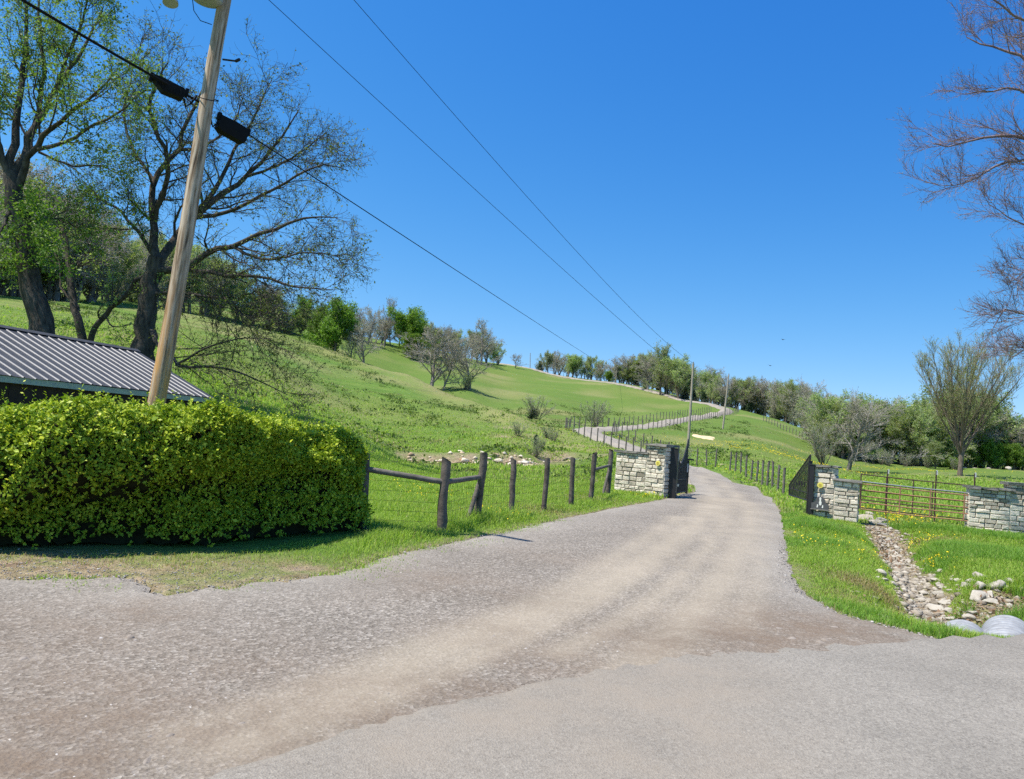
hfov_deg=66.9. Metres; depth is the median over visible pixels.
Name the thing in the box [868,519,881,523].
rock
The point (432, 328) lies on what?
budding tree
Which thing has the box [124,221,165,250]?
bare tree
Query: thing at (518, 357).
bare tree
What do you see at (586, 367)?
budding tree
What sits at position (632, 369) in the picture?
budding tree
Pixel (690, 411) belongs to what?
utility pole
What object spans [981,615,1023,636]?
culvert pipe
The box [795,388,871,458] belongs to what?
bare tree
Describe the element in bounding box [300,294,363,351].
leafy tree
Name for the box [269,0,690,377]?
overhead wire
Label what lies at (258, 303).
olive tree
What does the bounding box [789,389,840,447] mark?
bare tree
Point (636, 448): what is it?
driveway
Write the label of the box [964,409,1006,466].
bare tree
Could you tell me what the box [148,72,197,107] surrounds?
cable splice case
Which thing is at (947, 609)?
rock
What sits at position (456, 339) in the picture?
bare tree
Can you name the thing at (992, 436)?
bare tree
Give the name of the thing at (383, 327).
bare tree
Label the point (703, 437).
bare soil
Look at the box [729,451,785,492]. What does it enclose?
drive fence
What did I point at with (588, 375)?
shrub
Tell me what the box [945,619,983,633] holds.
culvert pipe
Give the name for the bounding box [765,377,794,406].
budding tree
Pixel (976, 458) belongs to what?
leafy tree
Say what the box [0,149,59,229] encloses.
bare tree
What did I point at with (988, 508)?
wing wall
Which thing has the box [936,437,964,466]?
shrub
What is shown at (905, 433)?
bare tree
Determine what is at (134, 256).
olive tree
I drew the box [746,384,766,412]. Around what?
bare tree
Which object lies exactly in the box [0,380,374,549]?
hedge
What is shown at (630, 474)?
wing wall
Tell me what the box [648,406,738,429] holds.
drive fence
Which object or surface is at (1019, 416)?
leafy tree
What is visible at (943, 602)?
rock
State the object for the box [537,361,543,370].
cedar tree
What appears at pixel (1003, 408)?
olive tree
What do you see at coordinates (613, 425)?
drive fence
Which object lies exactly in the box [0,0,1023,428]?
sky
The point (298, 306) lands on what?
leafy tree
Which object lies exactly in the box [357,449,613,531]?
wooden fence
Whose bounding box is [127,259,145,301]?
shrub
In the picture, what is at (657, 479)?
gate pillar
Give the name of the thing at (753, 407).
shrub
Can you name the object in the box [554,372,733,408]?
drive fence
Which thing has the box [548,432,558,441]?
shrub
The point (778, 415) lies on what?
cedar tree
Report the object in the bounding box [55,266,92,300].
shrub
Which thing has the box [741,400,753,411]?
cedar tree
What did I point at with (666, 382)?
bare tree
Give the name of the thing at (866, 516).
rock
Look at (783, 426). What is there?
field fence
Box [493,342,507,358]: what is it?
budding tree
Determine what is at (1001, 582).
rock
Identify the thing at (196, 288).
olive tree
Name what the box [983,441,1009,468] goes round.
leafy tree
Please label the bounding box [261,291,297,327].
olive tree
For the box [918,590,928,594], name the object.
rock
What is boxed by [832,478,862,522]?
wing wall
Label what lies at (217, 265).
budding tree
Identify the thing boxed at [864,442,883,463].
olive tree
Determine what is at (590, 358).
budding tree
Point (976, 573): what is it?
rock
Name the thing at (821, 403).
budding tree
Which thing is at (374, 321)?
bare tree
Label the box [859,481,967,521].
tube gate
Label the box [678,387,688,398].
shrub
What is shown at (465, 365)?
bare tree
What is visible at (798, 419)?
budding tree
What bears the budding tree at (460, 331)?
on the ground at (496, 387)
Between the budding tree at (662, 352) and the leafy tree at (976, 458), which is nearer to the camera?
the leafy tree at (976, 458)
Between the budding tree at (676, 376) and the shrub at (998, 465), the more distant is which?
the budding tree at (676, 376)
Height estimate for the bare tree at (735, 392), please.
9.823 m
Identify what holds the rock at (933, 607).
on the ground at (496, 387)
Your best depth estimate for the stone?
3.50 m
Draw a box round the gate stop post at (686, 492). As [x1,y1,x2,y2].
[685,459,693,493]
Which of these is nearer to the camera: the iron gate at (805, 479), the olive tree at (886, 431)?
the iron gate at (805, 479)
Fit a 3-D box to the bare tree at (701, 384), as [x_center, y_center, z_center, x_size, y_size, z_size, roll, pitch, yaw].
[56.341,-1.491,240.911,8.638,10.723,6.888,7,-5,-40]
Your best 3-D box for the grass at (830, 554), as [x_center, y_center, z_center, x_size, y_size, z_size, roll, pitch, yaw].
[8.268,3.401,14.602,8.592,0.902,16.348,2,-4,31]
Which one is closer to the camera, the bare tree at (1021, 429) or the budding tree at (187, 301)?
the bare tree at (1021, 429)
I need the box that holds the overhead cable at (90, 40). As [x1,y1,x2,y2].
[20,0,198,102]
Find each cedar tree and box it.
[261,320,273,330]
[525,408,537,418]
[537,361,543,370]
[692,389,698,400]
[700,391,709,402]
[727,392,737,408]
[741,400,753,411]
[772,408,784,421]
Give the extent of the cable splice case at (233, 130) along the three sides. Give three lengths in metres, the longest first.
0.622 x 0.265 x 0.178 m
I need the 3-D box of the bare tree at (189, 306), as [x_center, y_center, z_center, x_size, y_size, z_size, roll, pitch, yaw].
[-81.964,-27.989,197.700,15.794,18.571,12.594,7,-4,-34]
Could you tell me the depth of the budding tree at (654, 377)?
297.62 m
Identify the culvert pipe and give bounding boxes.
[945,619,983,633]
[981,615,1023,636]
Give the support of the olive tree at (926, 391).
on the ground at (496, 387)
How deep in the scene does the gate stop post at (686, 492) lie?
28.43 m
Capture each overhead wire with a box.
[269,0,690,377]
[354,0,690,361]
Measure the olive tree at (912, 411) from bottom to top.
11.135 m
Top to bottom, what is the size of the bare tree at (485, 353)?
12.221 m
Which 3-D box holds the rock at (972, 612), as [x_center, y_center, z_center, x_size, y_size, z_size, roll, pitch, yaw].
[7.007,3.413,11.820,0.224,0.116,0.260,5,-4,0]
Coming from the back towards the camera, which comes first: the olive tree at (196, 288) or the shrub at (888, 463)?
the olive tree at (196, 288)
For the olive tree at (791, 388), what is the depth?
208.97 m
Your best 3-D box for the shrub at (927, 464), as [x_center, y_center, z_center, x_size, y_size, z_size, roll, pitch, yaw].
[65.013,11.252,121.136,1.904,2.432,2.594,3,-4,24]
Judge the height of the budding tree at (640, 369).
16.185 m
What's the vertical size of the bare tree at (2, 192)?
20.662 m
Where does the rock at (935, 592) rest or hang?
on the ground at (496, 387)
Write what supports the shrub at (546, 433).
on the ground at (496, 387)
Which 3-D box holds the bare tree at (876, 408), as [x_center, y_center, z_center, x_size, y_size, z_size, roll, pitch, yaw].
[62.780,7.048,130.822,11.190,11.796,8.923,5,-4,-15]
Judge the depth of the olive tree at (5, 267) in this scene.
128.29 m
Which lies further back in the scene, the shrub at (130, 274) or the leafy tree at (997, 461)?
the shrub at (130, 274)
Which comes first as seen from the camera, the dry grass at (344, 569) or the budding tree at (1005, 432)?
the dry grass at (344, 569)
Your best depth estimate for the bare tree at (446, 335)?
263.74 m
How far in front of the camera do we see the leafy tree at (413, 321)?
247.99 m
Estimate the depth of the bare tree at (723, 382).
229.75 m
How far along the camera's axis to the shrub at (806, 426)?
147.07 m
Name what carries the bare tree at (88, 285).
on the ground at (496, 387)
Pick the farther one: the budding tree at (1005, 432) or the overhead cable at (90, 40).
the budding tree at (1005, 432)
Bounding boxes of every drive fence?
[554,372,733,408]
[565,416,650,451]
[608,407,709,425]
[612,421,717,465]
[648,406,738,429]
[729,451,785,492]
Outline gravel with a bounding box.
[0,519,935,778]
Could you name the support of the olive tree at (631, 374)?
on the ground at (496, 387)
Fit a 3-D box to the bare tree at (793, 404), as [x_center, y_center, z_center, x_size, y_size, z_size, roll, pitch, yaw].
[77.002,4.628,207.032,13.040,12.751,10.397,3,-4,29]
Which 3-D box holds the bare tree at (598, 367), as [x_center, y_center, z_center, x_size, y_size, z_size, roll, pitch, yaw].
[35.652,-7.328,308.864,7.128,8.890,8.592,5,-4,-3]
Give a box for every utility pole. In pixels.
[147,0,240,404]
[687,362,693,444]
[722,374,728,428]
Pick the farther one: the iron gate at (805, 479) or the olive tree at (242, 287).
the olive tree at (242, 287)
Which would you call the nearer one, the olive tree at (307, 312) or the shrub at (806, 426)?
the shrub at (806, 426)
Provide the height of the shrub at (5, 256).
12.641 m
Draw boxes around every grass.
[0,452,661,594]
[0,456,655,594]
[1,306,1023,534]
[14,518,565,591]
[51,299,883,491]
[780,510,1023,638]
[781,511,1023,637]
[781,512,1023,637]
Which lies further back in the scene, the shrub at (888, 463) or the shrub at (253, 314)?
the shrub at (253, 314)
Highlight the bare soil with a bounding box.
[692,434,714,439]
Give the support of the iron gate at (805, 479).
on the ground at (496, 387)
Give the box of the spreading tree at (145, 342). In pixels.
[43,4,382,425]
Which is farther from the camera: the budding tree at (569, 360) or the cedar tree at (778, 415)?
the budding tree at (569, 360)
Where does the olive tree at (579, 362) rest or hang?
on the ground at (496, 387)
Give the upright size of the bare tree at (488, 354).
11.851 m
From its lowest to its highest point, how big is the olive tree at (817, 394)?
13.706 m
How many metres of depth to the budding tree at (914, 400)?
131.78 m
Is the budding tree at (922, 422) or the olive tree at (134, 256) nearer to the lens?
the budding tree at (922, 422)
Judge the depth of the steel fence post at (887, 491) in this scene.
24.10 m
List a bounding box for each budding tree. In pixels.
[85,216,136,301]
[136,231,194,287]
[158,229,212,308]
[160,247,206,310]
[195,253,242,314]
[294,306,317,332]
[375,318,394,343]
[393,326,402,344]
[425,320,438,352]
[428,328,453,351]
[447,328,465,355]
[465,328,494,357]
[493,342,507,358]
[536,349,554,371]
[551,352,565,373]
[564,353,579,376]
[576,360,592,378]
[585,355,604,379]
[591,359,606,380]
[613,364,629,382]
[620,357,640,384]
[625,358,650,385]
[634,352,662,382]
[640,354,664,388]
[641,341,679,394]
[659,351,691,398]
[688,370,719,399]
[699,368,724,402]
[705,380,723,402]
[720,378,744,407]
[728,376,750,406]
[737,375,760,404]
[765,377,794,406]
[794,395,812,419]
[794,401,815,432]
[803,388,856,455]
[805,408,829,449]
[806,399,856,458]
[820,401,846,455]
[836,400,893,461]
[858,409,905,461]
[876,416,908,463]
[889,393,940,459]
[902,406,950,465]
[914,399,934,413]
[925,399,977,466]
[929,397,999,423]
[969,391,1023,467]
[980,388,1023,467]
[1000,431,1023,461]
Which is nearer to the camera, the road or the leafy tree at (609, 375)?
the road
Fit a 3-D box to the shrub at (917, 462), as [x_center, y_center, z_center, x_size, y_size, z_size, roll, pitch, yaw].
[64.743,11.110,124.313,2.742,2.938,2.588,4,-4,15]
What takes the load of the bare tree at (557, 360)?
on the ground at (496, 387)
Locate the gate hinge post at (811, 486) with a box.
[807,464,815,514]
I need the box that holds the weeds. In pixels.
[49,299,755,478]
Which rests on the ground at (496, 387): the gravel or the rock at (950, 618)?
the rock at (950, 618)
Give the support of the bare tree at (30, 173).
on the ground at (496, 387)
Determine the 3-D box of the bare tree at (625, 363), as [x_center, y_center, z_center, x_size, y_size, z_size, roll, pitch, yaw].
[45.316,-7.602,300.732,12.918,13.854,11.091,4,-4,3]
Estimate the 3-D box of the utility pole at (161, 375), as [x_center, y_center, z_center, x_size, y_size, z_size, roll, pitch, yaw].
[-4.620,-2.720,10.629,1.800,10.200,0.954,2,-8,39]
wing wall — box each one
[614,449,648,491]
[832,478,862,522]
[962,485,1015,531]
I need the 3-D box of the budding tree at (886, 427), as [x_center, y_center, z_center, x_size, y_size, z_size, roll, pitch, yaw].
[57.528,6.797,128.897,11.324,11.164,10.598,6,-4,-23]
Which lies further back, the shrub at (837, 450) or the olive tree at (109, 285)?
the olive tree at (109, 285)
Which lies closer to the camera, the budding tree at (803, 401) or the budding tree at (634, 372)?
the budding tree at (803, 401)
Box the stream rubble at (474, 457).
[407,452,598,465]
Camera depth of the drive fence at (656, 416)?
137.45 m
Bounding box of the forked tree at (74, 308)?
[39,209,164,345]
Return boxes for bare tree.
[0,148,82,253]
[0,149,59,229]
[0,160,79,294]
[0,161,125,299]
[0,179,56,248]
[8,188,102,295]
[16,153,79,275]
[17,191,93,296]
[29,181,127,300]
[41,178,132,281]
[51,223,111,300]
[63,210,129,300]
[83,214,132,301]
[100,207,130,269]
[115,236,170,300]
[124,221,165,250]
[139,246,169,307]
[185,249,217,313]
[192,259,239,315]
[253,282,280,324]
[256,288,284,317]
[261,281,287,319]
[340,318,367,357]
[347,320,383,362]
[355,307,372,332]
[360,304,390,343]
[365,319,380,341]
[375,317,400,343]
[375,319,389,342]
[378,295,397,346]
[382,321,396,344]
[396,321,475,385]
[434,327,453,351]
[434,341,467,390]
[437,324,463,353]
[438,334,501,389]
[448,330,466,354]
[462,334,484,361]
[471,318,506,364]
[478,337,493,362]
[484,335,501,360]
[510,353,528,367]
[540,356,563,374]
[545,350,562,373]
[555,354,567,373]
[593,360,607,380]
[604,356,626,381]
[607,365,617,381]
[608,353,635,382]
[614,353,635,384]
[629,352,657,389]
[656,365,673,393]
[663,365,681,394]
[688,370,707,397]
[700,364,725,383]
[710,375,738,404]
[719,378,740,406]
[738,385,758,408]
[740,375,766,413]
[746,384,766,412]
[748,380,771,415]
[754,378,779,408]
[763,378,787,418]
[767,383,793,421]
[778,384,815,427]
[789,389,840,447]
[794,376,825,424]
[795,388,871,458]
[824,389,943,471]
[828,396,891,460]
[871,397,899,447]
[872,403,914,463]
[891,0,1023,379]
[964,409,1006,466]
[977,423,1004,462]
[981,408,1020,467]
[986,408,1023,467]
[996,421,1023,469]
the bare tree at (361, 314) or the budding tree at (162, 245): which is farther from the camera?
the bare tree at (361, 314)
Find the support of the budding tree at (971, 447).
on the ground at (496, 387)
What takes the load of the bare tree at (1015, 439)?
on the ground at (496, 387)
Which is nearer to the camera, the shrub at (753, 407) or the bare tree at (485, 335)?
the shrub at (753, 407)
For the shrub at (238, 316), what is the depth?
218.70 m
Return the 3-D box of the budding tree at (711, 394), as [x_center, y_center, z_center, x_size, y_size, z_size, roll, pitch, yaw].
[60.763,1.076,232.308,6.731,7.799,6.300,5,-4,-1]
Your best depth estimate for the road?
4.44 m
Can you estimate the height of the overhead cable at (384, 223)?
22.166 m
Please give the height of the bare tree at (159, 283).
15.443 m
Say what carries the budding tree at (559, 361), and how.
on the ground at (496, 387)
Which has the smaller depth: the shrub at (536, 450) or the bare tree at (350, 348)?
the shrub at (536, 450)
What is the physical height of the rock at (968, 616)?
0.142 m
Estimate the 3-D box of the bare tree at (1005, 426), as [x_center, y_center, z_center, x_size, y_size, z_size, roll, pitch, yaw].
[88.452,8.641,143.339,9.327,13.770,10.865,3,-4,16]
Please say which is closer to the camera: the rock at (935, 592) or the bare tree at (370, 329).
the rock at (935, 592)
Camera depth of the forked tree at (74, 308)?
31.16 m
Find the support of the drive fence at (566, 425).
on the ground at (496, 387)
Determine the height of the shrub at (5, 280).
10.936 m
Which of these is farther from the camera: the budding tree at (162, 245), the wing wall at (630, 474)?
the budding tree at (162, 245)
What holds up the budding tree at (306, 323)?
on the ground at (496, 387)
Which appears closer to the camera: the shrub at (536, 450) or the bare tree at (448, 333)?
the shrub at (536, 450)
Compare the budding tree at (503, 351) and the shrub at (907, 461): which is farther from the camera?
the budding tree at (503, 351)
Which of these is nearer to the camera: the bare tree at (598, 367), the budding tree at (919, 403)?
the budding tree at (919, 403)
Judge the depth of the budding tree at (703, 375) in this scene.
251.81 m
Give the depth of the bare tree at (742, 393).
233.90 m
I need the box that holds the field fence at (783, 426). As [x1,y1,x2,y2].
[763,416,806,437]
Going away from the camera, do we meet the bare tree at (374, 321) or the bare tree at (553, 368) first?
the bare tree at (374, 321)
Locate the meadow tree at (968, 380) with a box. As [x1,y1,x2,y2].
[912,331,1023,475]
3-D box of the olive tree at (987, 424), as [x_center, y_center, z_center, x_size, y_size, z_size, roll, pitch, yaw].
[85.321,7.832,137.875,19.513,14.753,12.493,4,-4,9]
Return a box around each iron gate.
[668,439,688,498]
[788,454,812,512]
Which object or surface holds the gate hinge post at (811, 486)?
on the ground at (496, 387)
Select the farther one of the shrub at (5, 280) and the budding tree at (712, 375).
the budding tree at (712, 375)
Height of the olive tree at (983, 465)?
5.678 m
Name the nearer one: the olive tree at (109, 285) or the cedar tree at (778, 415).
the olive tree at (109, 285)
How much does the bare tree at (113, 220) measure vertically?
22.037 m
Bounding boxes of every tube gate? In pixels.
[859,474,965,518]
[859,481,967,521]
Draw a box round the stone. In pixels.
[143,757,150,763]
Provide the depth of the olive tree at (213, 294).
211.18 m
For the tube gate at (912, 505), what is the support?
on the ground at (496, 387)
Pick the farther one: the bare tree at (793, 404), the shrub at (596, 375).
the shrub at (596, 375)
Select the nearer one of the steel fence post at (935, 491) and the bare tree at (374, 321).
the steel fence post at (935, 491)
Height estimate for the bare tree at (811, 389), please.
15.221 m
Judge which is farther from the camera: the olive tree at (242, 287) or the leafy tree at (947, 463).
the olive tree at (242, 287)
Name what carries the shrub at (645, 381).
on the ground at (496, 387)
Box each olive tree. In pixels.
[0,176,79,284]
[38,227,79,292]
[56,242,123,300]
[89,234,147,302]
[182,250,246,311]
[186,248,237,316]
[214,257,242,316]
[227,266,261,321]
[246,286,270,324]
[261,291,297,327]
[293,305,317,335]
[488,342,501,360]
[566,353,599,376]
[619,362,641,383]
[678,360,702,399]
[765,379,784,412]
[770,381,806,421]
[802,387,822,420]
[839,392,882,459]
[860,392,909,462]
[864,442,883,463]
[871,406,904,459]
[883,407,929,465]
[896,391,942,465]
[896,402,953,465]
[919,380,988,466]
[920,402,971,464]
[922,439,948,468]
[937,391,1005,457]
[955,384,1014,467]
[974,447,989,467]
[1005,450,1023,468]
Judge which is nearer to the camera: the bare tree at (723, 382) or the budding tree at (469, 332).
the bare tree at (723, 382)
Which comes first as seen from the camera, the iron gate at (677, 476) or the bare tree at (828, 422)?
the iron gate at (677, 476)
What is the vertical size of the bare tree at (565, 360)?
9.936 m
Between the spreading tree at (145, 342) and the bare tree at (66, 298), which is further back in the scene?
the bare tree at (66, 298)
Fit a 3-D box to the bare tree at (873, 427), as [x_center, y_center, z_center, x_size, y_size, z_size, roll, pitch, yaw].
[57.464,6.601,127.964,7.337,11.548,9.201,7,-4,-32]
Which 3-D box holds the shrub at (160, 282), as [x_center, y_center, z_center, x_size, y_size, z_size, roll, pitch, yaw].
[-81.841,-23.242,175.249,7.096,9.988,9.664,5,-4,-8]
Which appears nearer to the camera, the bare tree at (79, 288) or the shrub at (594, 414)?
the shrub at (594, 414)
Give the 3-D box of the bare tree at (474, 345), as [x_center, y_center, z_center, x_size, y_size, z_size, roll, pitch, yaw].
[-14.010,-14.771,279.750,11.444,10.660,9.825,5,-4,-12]
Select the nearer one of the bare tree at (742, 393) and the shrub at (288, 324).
the shrub at (288, 324)
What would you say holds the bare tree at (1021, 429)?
on the ground at (496, 387)
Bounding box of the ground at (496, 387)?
[0,287,1023,638]
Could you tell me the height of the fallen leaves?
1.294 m
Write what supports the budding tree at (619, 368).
on the ground at (496, 387)
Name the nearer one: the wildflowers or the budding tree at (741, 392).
the wildflowers
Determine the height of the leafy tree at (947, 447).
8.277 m
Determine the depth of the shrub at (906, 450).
125.22 m
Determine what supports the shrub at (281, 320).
on the ground at (496, 387)
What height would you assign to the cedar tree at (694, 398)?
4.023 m
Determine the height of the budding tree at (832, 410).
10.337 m
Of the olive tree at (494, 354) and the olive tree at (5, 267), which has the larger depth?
the olive tree at (494, 354)
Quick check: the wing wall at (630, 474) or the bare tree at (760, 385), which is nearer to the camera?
the wing wall at (630, 474)
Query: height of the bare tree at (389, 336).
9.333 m
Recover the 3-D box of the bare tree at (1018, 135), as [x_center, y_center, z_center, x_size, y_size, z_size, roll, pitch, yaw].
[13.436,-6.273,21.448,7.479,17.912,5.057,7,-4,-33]
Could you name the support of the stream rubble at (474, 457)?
on the ground at (496, 387)
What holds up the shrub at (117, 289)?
on the ground at (496, 387)
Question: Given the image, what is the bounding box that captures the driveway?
[499,363,746,493]
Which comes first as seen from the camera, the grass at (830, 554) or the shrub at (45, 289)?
the grass at (830, 554)
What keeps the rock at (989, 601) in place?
on the ground at (496, 387)
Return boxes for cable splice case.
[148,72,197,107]
[211,112,250,144]
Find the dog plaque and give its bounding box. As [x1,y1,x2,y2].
[810,496,828,517]
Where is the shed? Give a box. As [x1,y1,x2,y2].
[0,325,214,417]
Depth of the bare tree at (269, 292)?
221.36 m
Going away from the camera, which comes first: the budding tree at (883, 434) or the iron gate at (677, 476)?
the iron gate at (677, 476)
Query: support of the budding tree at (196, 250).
on the ground at (496, 387)
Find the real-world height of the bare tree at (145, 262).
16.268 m
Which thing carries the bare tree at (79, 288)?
on the ground at (496, 387)
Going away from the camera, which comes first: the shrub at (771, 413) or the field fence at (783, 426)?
the field fence at (783, 426)
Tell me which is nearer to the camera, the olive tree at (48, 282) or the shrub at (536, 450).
the shrub at (536, 450)
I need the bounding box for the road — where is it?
[207,634,1023,778]
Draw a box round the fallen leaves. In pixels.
[851,523,1023,626]
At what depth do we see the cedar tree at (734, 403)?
236.35 m
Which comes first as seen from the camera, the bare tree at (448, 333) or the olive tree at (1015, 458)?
the olive tree at (1015, 458)
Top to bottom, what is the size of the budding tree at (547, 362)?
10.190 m
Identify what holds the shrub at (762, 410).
on the ground at (496, 387)
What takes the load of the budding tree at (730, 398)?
on the ground at (496, 387)
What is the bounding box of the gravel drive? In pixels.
[0,471,931,778]
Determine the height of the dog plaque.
0.965 m
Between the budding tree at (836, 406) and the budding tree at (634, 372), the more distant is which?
the budding tree at (634, 372)
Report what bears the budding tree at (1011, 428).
on the ground at (496, 387)
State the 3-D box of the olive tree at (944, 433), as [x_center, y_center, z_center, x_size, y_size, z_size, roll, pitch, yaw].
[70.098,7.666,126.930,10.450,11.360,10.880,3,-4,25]
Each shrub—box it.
[0,241,13,275]
[0,243,18,295]
[41,252,82,299]
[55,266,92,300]
[82,256,126,300]
[104,253,143,301]
[110,258,144,300]
[125,268,144,301]
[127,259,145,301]
[139,268,169,289]
[230,307,255,321]
[247,301,262,323]
[270,308,290,330]
[283,312,302,333]
[452,372,477,389]
[509,421,527,435]
[521,394,556,418]
[524,435,546,457]
[541,427,557,438]
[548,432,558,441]
[579,399,613,426]
[584,368,593,378]
[593,370,601,379]
[639,376,654,389]
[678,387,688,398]
[679,446,693,461]
[706,393,718,403]
[741,397,763,412]
[758,404,767,415]
[767,408,776,417]
[787,410,797,424]
[801,416,815,438]
[803,419,847,464]
[829,422,861,457]
[876,449,889,464]
[881,430,927,464]
[883,451,894,465]
[899,452,912,466]
[908,452,926,466]
[923,455,933,467]
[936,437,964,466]
[948,456,957,469]
[964,459,973,467]
[989,456,1004,468]
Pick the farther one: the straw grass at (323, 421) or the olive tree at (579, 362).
the olive tree at (579, 362)
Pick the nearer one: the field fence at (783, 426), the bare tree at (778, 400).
the field fence at (783, 426)
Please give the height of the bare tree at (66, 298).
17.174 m
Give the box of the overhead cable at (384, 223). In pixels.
[217,114,613,370]
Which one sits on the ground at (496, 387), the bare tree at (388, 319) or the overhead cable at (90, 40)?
the bare tree at (388, 319)
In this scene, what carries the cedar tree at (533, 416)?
on the ground at (496, 387)
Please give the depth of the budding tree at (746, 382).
233.78 m
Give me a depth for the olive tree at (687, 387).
236.36 m
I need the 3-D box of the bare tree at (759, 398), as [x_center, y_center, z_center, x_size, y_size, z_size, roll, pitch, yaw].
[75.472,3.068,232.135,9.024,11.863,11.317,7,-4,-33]
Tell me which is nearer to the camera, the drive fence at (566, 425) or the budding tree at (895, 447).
the drive fence at (566, 425)
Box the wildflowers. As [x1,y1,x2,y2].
[388,427,1021,567]
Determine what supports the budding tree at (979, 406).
on the ground at (496, 387)
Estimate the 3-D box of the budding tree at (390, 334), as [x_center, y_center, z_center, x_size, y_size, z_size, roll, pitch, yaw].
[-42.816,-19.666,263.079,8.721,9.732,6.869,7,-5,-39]
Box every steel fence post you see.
[885,469,888,518]
[933,470,937,521]
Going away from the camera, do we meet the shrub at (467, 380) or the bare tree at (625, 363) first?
the shrub at (467, 380)
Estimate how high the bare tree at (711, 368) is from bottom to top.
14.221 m
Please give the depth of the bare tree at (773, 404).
215.21 m
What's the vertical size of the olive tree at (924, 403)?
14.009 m
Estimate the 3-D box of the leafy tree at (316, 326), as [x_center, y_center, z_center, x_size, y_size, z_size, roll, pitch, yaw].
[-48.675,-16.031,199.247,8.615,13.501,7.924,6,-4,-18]
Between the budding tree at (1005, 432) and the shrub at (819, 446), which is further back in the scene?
the budding tree at (1005, 432)
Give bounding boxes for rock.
[858,514,873,519]
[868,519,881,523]
[877,569,886,576]
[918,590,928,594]
[927,604,942,610]
[932,590,942,595]
[937,599,950,604]
[943,607,953,611]
[945,616,955,619]
[962,611,977,614]
[962,613,975,620]
[969,590,985,600]
[972,572,983,576]
[974,581,986,589]
[982,598,1000,604]
[987,580,1005,589]
[987,590,993,597]
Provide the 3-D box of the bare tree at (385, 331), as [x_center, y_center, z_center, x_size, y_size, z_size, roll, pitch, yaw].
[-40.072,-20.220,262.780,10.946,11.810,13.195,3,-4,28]
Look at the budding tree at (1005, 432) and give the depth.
139.85 m
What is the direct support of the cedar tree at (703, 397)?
on the ground at (496, 387)
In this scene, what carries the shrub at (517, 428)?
on the ground at (496, 387)
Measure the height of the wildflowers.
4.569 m
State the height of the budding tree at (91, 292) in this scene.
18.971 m
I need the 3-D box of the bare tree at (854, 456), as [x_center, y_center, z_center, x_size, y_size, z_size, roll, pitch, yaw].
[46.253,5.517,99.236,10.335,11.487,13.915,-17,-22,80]
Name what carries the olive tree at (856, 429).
on the ground at (496, 387)
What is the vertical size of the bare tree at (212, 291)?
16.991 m
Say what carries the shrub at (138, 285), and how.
on the ground at (496, 387)
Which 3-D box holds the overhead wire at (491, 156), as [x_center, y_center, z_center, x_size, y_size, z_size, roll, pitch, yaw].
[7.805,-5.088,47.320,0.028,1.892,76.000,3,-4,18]
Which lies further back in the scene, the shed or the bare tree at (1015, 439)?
the bare tree at (1015, 439)
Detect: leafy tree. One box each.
[0,0,174,333]
[286,296,315,335]
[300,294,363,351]
[304,301,328,344]
[383,305,439,355]
[395,330,430,358]
[604,370,615,381]
[936,423,957,464]
[939,456,966,468]
[956,441,980,466]
[971,435,1007,467]
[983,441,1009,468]
[998,413,1023,469]
[1000,441,1023,469]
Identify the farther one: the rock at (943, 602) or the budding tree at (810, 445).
the budding tree at (810, 445)
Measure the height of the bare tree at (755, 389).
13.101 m
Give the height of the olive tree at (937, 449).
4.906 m
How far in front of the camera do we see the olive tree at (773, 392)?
228.24 m
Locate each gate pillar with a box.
[644,443,679,496]
[813,464,841,518]
[1000,481,1023,532]
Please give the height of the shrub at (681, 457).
1.702 m
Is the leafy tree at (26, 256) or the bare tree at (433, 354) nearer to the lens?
the leafy tree at (26, 256)
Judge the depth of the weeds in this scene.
84.64 m
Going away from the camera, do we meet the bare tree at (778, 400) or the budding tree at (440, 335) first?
the bare tree at (778, 400)
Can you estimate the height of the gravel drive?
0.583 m
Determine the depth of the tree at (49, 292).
135.15 m
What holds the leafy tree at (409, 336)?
on the ground at (496, 387)
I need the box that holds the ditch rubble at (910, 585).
[851,525,1023,622]
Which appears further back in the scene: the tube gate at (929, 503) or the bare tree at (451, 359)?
the bare tree at (451, 359)
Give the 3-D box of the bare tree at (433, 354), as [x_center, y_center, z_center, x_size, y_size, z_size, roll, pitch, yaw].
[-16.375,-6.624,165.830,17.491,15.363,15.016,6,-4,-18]
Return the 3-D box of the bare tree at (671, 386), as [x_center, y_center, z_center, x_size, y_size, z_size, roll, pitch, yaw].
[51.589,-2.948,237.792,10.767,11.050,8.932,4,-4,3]
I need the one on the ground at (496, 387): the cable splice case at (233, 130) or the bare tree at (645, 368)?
the bare tree at (645, 368)
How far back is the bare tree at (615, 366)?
296.33 m
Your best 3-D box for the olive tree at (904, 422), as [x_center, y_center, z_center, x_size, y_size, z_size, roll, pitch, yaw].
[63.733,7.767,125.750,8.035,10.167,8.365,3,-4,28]
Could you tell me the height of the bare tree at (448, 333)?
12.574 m
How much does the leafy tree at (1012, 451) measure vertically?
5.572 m
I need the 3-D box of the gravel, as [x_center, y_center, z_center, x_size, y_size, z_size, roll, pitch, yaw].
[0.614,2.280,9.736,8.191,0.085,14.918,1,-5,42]

